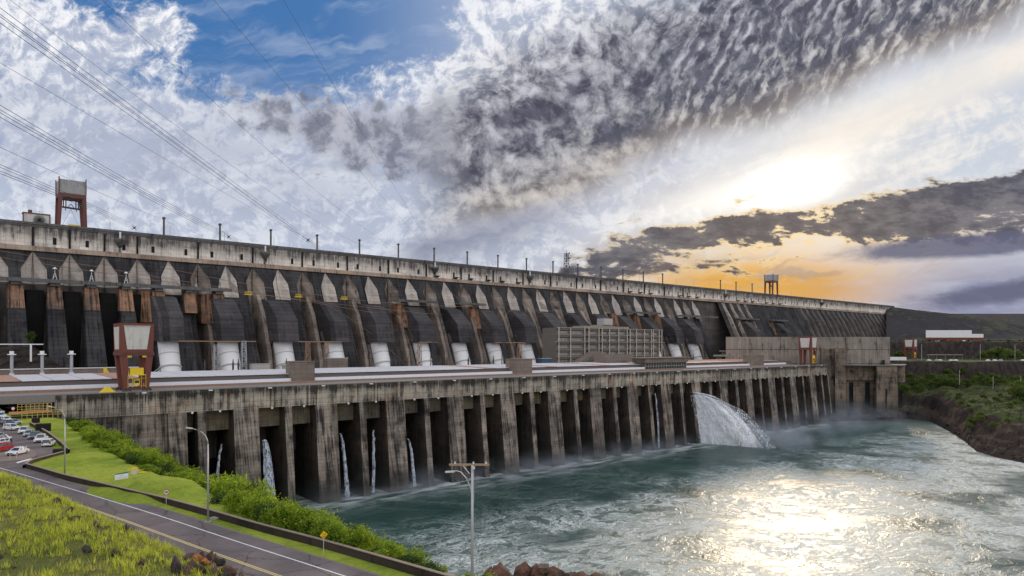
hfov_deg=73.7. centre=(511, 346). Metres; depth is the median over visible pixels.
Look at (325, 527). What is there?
bush
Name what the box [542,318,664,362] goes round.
office building
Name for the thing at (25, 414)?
railed platform
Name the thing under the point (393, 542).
bush
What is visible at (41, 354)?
switch post
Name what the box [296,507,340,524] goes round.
bush
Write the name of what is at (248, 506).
bush
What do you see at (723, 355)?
switch shelter
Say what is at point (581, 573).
boulder
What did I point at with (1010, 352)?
tree
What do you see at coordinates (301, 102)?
power cable
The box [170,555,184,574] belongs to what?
boulder
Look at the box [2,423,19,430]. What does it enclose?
car
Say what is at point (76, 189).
crest crane
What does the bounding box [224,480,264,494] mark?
bush
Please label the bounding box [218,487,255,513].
bush
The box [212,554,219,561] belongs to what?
boulder
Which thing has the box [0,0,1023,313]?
sky
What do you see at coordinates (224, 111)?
power cable
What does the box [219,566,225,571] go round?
boulder
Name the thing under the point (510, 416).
powerhouse
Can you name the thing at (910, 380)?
tree
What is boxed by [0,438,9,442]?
car
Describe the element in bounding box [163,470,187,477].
bush
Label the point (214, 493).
bush
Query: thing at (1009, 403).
tree
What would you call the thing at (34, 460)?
parking wall
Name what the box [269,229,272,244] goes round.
vent post
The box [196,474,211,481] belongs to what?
bush
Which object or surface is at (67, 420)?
bush
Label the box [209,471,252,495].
bush
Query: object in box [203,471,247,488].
bush
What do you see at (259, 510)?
bush
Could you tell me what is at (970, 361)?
bank
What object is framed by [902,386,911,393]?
tree
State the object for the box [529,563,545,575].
boulder
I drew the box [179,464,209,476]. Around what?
bush
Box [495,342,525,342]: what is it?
bus beam
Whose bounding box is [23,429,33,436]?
car
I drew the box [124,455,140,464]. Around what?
bush
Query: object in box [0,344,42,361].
pipe rack
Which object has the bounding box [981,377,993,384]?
tree
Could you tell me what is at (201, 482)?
bush
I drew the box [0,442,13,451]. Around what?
car
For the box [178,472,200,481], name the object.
bush
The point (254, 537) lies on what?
road shoulder
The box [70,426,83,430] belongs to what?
bush
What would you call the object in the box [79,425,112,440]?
bush
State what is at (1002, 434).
rocky shore
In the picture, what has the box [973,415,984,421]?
tree
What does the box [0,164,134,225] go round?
power cable
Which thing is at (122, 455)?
bush
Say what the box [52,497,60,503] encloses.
boulder
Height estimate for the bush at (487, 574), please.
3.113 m
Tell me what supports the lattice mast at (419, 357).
on the powerhouse
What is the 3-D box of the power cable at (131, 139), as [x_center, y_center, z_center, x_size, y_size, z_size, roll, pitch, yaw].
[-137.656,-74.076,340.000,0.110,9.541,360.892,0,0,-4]
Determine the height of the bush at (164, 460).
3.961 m
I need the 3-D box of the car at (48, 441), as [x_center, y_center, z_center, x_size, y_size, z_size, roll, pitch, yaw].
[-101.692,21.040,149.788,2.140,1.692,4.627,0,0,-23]
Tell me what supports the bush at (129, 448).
on the river bank
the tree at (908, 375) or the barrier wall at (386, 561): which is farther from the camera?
the tree at (908, 375)
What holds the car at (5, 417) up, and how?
on the parking lot
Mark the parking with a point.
(3, 407)
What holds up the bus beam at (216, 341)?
attached to the lattice mast at (242, 350)
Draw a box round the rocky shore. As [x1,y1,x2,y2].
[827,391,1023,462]
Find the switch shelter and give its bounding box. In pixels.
[713,351,727,358]
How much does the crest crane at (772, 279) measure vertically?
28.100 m
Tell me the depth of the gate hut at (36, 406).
228.66 m
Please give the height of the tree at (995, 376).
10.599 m
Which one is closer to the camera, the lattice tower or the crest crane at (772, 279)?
the lattice tower
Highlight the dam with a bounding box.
[0,219,894,371]
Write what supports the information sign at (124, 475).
on the lawn at (102, 467)
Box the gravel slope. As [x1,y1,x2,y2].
[886,307,1023,340]
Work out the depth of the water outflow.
458.10 m
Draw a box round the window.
[571,338,581,340]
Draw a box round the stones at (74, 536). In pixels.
[8,486,200,568]
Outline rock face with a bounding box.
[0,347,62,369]
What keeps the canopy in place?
on the bank
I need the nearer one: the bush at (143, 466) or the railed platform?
the bush at (143, 466)
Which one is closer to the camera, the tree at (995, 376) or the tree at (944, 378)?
the tree at (944, 378)
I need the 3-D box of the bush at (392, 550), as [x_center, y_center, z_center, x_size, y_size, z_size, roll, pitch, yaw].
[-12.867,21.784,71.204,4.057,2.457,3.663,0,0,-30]
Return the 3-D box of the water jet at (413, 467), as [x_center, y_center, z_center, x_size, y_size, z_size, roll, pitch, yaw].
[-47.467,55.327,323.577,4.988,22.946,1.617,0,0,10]
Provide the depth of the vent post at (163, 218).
414.68 m
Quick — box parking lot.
[0,425,54,477]
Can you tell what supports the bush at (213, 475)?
on the river bank
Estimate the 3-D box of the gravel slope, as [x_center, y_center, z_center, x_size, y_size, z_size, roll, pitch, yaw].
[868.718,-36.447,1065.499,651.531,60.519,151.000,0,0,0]
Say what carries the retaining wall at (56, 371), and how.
on the powerhouse
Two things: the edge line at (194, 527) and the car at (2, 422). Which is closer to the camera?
the edge line at (194, 527)
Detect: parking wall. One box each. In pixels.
[23,450,68,467]
[29,422,69,452]
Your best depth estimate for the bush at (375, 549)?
72.13 m
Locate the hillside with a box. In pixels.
[0,476,222,575]
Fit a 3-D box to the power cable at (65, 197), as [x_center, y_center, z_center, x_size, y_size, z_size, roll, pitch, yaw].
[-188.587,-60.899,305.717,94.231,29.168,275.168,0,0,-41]
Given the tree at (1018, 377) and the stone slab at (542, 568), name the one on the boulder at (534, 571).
the stone slab at (542, 568)
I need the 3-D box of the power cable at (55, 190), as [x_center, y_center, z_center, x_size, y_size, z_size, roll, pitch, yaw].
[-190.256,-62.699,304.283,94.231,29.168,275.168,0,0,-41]
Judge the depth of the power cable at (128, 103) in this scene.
187.00 m
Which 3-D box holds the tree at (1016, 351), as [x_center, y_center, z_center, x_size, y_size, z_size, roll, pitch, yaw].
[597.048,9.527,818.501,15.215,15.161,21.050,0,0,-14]
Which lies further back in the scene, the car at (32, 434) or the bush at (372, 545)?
the car at (32, 434)
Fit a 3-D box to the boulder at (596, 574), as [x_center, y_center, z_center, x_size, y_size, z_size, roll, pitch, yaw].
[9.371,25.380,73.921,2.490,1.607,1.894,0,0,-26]
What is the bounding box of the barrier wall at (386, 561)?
[24,463,453,575]
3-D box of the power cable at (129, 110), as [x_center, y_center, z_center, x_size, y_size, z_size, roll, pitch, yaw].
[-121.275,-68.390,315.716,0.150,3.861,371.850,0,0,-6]
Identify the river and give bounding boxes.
[296,419,1023,575]
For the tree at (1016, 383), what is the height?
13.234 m
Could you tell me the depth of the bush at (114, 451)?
140.84 m
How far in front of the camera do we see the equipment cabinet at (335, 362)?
368.93 m
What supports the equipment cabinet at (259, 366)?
on the powerhouse
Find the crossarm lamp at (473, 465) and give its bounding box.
[445,462,489,575]
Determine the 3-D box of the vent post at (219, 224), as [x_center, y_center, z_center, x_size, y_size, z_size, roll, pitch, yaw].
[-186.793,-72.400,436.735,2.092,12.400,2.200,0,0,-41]
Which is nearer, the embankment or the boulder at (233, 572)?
the boulder at (233, 572)
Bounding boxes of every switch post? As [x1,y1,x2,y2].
[7,351,15,374]
[38,351,46,373]
[67,351,75,373]
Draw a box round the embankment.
[957,314,1023,325]
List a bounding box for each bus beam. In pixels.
[179,341,255,341]
[298,341,341,341]
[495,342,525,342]
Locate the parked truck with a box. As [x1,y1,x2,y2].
[890,357,899,359]
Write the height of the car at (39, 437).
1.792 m
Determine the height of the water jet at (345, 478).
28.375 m
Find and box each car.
[0,416,10,419]
[0,420,16,425]
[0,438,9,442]
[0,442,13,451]
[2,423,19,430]
[5,446,29,455]
[6,404,22,408]
[9,419,21,423]
[18,426,29,433]
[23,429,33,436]
[27,431,40,439]
[33,433,47,442]
[41,438,55,446]
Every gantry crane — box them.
[113,323,153,391]
[798,336,817,364]
[903,339,916,358]
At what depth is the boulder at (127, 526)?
67.90 m
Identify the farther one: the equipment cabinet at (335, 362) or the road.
the equipment cabinet at (335, 362)
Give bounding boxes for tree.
[893,352,901,356]
[898,384,905,392]
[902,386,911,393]
[905,373,916,378]
[906,377,915,383]
[938,377,949,385]
[947,377,960,387]
[957,367,967,374]
[960,378,972,387]
[969,398,978,403]
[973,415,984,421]
[979,349,995,357]
[980,353,988,359]
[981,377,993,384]
[988,422,1000,429]
[989,373,1000,379]
[992,396,1001,401]
[994,346,1008,358]
[1001,348,1014,359]
[1004,418,1014,422]
[1005,402,1013,406]
[1006,387,1023,399]
[1007,348,1020,358]
[1007,380,1023,386]
[1011,383,1023,397]
[1013,375,1023,381]
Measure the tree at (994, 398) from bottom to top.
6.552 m
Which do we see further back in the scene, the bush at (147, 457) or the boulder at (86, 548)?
the bush at (147, 457)
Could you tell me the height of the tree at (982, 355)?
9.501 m
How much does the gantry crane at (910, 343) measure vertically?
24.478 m
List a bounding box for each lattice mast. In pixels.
[212,345,219,369]
[240,341,246,369]
[305,342,310,360]
[323,342,328,367]
[416,345,421,365]
[430,340,435,365]
[501,342,506,363]
[517,344,521,357]
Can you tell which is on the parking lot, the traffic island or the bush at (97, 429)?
the traffic island
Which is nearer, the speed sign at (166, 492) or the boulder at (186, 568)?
the boulder at (186, 568)
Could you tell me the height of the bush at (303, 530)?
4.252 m
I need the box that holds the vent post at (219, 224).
[218,223,221,239]
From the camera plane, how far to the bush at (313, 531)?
77.65 m
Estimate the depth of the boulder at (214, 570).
56.90 m
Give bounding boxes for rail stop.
[99,387,114,392]
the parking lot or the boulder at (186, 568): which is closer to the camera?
the boulder at (186, 568)
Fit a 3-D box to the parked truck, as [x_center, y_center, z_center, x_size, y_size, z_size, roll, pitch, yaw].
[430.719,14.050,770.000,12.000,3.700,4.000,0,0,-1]
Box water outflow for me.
[691,392,775,448]
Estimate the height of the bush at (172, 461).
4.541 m
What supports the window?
in the office building
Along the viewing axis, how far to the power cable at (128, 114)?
192.25 m
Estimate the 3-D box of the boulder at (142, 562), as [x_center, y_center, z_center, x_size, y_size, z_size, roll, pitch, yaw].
[-31.462,18.520,57.997,0.484,0.822,0.540,0,0,-13]
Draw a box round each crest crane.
[55,176,86,227]
[764,274,777,294]
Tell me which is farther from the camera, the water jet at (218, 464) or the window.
the window
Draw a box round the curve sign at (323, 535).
[320,531,326,553]
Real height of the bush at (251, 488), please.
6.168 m
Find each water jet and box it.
[216,445,221,475]
[262,440,274,495]
[339,433,349,496]
[372,430,375,492]
[407,439,416,486]
[655,393,659,447]
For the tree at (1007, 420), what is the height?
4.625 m
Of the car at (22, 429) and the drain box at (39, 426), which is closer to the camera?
the car at (22, 429)
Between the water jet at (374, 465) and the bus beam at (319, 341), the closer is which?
the water jet at (374, 465)
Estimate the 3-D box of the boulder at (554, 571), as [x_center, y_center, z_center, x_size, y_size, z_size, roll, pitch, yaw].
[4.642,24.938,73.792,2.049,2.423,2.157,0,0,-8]
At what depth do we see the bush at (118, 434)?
163.71 m
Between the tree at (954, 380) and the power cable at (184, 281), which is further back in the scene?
the tree at (954, 380)
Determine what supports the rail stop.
on the powerhouse
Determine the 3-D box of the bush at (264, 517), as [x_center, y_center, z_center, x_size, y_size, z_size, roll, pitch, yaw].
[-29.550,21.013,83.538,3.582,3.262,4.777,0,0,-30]
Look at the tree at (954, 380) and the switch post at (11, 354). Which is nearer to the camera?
the switch post at (11, 354)
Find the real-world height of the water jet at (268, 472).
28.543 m
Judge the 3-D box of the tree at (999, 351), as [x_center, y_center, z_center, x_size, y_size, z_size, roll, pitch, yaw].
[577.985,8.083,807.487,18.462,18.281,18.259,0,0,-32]
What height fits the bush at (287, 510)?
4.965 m
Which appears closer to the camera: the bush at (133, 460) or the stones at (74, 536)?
the stones at (74, 536)
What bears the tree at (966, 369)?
on the bank
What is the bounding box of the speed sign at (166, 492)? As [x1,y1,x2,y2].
[163,489,168,504]
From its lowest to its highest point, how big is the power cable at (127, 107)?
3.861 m
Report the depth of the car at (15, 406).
238.19 m
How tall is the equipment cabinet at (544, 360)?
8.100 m
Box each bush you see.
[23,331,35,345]
[65,416,76,424]
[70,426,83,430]
[71,419,92,429]
[78,426,91,434]
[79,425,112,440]
[81,429,103,442]
[90,440,103,447]
[97,432,122,445]
[98,440,112,450]
[102,445,120,454]
[106,428,132,440]
[108,442,134,453]
[112,439,132,447]
[115,450,131,459]
[116,445,141,452]
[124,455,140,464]
[130,441,142,448]
[130,447,161,465]
[134,464,156,468]
[135,448,168,465]
[142,467,163,473]
[146,457,166,465]
[150,461,176,475]
[159,453,174,460]
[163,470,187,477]
[165,456,180,471]
[167,462,182,469]
[171,466,190,472]
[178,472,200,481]
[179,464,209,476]
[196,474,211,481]
[196,477,209,486]
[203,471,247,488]
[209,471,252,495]
[209,491,228,504]
[211,473,232,479]
[211,485,233,495]
[218,482,272,500]
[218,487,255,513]
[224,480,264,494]
[232,492,277,518]
[244,472,275,494]
[247,484,280,501]
[251,501,283,521]
[254,505,281,525]
[260,497,316,530]
[270,497,290,504]
[285,507,316,534]
[294,511,329,535]
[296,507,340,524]
[308,516,343,537]
[315,517,347,541]
[325,523,372,546]
[343,526,380,548]
[353,539,384,550]
[366,532,393,549]
[366,546,390,555]
[375,541,407,558]
[378,536,408,553]
[395,553,425,564]
[404,544,442,569]
[414,560,442,571]
[438,563,447,572]
[474,569,496,575]
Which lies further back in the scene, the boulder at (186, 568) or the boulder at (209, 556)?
the boulder at (209, 556)
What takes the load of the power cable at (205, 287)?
on the far ground
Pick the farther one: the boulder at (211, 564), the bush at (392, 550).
the bush at (392, 550)
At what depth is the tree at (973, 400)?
538.48 m
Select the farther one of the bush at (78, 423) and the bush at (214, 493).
the bush at (78, 423)
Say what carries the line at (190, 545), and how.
on the road
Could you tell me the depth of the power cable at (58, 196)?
253.59 m
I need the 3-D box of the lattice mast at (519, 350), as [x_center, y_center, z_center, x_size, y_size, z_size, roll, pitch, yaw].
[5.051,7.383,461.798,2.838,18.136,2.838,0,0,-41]
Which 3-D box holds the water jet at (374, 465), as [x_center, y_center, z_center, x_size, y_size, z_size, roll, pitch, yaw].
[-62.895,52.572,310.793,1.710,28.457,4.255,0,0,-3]
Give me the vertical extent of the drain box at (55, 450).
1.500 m
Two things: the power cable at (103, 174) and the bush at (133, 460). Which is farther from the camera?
the power cable at (103, 174)
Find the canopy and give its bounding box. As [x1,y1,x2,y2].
[927,354,962,358]
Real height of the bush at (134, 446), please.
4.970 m
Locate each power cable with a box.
[0,14,318,247]
[0,23,313,246]
[0,105,236,238]
[0,117,234,241]
[0,147,199,234]
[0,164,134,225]
[0,167,125,222]
[0,173,131,228]
[0,257,438,314]
[1,8,319,246]
[1,17,313,244]
[1,63,312,241]
[1,110,225,234]
[1,113,237,241]
[1,171,134,228]
[4,251,372,312]
[12,1,372,250]
[102,0,393,247]
[162,267,464,306]
[214,0,423,244]
[283,0,427,239]
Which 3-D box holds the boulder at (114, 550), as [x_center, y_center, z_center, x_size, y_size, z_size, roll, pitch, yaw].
[-35.127,18.387,60.418,1.219,0.985,0.661,0,0,43]
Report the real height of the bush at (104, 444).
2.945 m
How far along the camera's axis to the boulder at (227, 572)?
56.85 m
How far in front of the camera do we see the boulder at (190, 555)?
60.98 m
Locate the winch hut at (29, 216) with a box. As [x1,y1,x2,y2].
[22,209,50,225]
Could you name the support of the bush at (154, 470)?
on the lawn at (102, 467)
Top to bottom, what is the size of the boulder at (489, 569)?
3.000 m
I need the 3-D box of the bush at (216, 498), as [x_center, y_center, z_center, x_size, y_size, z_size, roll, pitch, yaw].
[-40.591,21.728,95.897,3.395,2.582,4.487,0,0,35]
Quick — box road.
[4,473,376,575]
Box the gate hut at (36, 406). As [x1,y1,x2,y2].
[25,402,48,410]
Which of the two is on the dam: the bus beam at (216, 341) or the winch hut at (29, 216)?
the winch hut at (29, 216)
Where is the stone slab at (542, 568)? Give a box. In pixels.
[538,563,548,572]
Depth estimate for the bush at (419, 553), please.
75.48 m
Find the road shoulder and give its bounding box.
[56,478,381,575]
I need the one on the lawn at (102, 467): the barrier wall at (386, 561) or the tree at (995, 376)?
the barrier wall at (386, 561)
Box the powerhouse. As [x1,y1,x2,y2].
[0,355,832,503]
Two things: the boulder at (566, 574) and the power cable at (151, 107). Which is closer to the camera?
the boulder at (566, 574)
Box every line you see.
[1,468,344,575]
[78,504,280,575]
[84,507,276,575]
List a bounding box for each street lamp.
[48,406,65,473]
[186,427,211,522]
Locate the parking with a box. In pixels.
[0,403,27,412]
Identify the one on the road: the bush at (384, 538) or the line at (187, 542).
the line at (187, 542)
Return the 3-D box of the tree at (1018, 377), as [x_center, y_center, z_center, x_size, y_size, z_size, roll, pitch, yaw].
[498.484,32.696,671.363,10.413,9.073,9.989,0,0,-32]
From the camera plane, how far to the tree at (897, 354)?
849.11 m
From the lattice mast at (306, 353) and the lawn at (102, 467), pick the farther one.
the lattice mast at (306, 353)
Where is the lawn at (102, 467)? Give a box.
[4,413,413,575]
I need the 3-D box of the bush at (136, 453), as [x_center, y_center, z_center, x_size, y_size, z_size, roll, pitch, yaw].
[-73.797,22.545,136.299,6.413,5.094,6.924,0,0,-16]
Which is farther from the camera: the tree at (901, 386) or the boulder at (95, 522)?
the tree at (901, 386)
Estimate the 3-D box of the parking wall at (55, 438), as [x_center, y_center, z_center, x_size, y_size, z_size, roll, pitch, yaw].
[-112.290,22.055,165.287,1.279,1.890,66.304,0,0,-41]
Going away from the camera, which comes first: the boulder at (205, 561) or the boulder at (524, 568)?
the boulder at (205, 561)
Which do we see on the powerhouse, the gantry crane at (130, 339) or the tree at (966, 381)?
the gantry crane at (130, 339)
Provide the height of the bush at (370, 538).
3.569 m
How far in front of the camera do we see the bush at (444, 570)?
75.95 m
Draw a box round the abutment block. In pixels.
[726,337,906,416]
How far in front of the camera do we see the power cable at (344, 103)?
242.68 m
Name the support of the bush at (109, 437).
on the lawn at (102, 467)
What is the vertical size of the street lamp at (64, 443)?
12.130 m
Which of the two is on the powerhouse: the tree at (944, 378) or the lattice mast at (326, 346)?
the lattice mast at (326, 346)
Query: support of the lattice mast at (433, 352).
on the powerhouse
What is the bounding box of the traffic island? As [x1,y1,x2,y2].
[0,446,36,461]
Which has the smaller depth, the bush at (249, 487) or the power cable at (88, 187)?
the bush at (249, 487)
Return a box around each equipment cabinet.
[249,363,269,369]
[324,358,347,367]
[538,358,551,362]
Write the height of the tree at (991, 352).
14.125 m
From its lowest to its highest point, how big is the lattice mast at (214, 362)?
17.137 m
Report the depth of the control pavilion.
479.90 m
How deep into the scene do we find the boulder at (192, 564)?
57.55 m
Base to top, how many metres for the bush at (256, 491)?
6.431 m
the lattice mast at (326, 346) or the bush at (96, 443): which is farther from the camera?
the lattice mast at (326, 346)
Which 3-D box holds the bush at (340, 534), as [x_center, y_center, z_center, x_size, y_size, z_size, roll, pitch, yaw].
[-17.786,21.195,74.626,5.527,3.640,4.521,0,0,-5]
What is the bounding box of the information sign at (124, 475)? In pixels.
[115,472,127,481]
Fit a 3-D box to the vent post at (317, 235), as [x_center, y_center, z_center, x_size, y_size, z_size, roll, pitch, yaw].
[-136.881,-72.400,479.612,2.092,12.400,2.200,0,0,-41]
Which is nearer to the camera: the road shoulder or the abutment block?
the road shoulder
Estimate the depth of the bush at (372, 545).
73.60 m
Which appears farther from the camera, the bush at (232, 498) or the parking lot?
the parking lot
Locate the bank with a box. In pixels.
[890,341,1023,423]
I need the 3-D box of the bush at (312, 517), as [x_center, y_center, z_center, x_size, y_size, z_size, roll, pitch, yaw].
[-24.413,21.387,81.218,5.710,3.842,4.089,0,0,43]
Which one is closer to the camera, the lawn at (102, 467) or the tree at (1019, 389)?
the lawn at (102, 467)
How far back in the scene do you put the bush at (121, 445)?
144.51 m
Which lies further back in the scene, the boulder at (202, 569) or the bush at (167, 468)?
the bush at (167, 468)
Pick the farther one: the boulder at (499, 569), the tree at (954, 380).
the tree at (954, 380)
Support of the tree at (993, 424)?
on the rocky shore
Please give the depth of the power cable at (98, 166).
219.46 m
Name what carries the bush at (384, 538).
on the river bank
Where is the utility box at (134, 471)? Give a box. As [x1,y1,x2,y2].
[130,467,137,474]
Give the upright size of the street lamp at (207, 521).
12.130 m
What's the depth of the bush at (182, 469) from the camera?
140.19 m
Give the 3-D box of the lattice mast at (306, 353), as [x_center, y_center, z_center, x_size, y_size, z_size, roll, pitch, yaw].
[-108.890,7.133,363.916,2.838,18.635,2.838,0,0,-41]
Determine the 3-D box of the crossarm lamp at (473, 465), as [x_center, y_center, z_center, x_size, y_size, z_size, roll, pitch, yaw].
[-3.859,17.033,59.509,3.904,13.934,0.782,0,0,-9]
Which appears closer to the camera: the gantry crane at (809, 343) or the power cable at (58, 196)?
the power cable at (58, 196)
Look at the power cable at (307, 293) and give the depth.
443.18 m
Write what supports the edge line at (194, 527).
on the road
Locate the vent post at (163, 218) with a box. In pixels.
[162,217,165,236]
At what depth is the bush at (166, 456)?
162.40 m
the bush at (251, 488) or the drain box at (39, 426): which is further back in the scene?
the drain box at (39, 426)
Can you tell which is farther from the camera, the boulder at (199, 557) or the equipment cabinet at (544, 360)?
the equipment cabinet at (544, 360)
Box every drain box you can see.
[31,417,39,422]
[35,423,50,431]
[53,448,67,453]
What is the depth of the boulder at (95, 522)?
66.94 m
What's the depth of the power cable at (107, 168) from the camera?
221.07 m
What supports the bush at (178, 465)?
on the river bank
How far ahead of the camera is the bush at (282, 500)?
96.61 m
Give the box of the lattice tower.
[562,250,575,275]
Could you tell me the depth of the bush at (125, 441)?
159.44 m
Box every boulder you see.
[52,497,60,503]
[81,545,91,553]
[91,520,99,527]
[111,548,120,556]
[122,524,131,531]
[138,559,144,564]
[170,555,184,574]
[180,565,190,575]
[183,553,193,560]
[187,560,196,569]
[193,553,203,561]
[197,566,205,574]
[201,558,209,565]
[205,550,213,560]
[208,562,215,569]
[210,566,221,575]
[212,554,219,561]
[216,559,225,566]
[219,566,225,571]
[222,569,230,575]
[230,568,237,575]
[483,566,493,575]
[491,562,511,575]
[513,561,531,575]
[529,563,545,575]
[546,566,564,575]
[562,573,572,575]
[573,571,588,575]
[589,572,603,575]
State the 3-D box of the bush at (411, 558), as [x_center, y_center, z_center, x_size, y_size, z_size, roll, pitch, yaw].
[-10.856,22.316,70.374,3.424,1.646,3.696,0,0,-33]
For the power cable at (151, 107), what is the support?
attached to the vent post
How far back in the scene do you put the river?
275.42 m
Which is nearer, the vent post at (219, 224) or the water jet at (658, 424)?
the vent post at (219, 224)
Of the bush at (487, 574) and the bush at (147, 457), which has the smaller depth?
the bush at (487, 574)
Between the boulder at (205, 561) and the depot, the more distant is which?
the depot
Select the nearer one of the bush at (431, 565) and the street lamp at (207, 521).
the bush at (431, 565)
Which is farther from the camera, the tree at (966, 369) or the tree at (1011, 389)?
the tree at (966, 369)
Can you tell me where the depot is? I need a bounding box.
[926,330,982,340]
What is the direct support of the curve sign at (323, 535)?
on the lawn at (102, 467)
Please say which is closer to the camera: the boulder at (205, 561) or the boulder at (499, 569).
the boulder at (205, 561)
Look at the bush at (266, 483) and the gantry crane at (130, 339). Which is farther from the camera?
the gantry crane at (130, 339)
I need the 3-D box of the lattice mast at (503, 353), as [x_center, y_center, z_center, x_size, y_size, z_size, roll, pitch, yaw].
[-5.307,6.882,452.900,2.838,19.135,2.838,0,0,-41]
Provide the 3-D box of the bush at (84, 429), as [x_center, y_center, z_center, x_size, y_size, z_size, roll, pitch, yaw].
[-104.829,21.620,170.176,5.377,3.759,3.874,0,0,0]
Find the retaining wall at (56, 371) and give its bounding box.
[0,367,136,374]
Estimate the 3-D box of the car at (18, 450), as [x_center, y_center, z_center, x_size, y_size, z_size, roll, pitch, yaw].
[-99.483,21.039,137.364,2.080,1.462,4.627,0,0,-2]
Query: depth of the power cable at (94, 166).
211.47 m
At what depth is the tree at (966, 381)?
678.10 m
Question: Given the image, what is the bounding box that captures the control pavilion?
[572,351,690,368]
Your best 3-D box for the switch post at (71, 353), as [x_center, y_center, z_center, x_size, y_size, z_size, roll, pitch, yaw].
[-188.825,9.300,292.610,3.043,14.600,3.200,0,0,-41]
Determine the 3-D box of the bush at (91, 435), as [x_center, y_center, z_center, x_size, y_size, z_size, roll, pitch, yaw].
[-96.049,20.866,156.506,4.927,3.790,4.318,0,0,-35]
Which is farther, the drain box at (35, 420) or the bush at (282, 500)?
the drain box at (35, 420)
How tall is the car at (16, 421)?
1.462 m
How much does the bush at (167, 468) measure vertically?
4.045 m
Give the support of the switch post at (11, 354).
on the powerhouse
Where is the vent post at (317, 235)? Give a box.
[316,234,318,249]
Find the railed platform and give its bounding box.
[9,403,63,418]

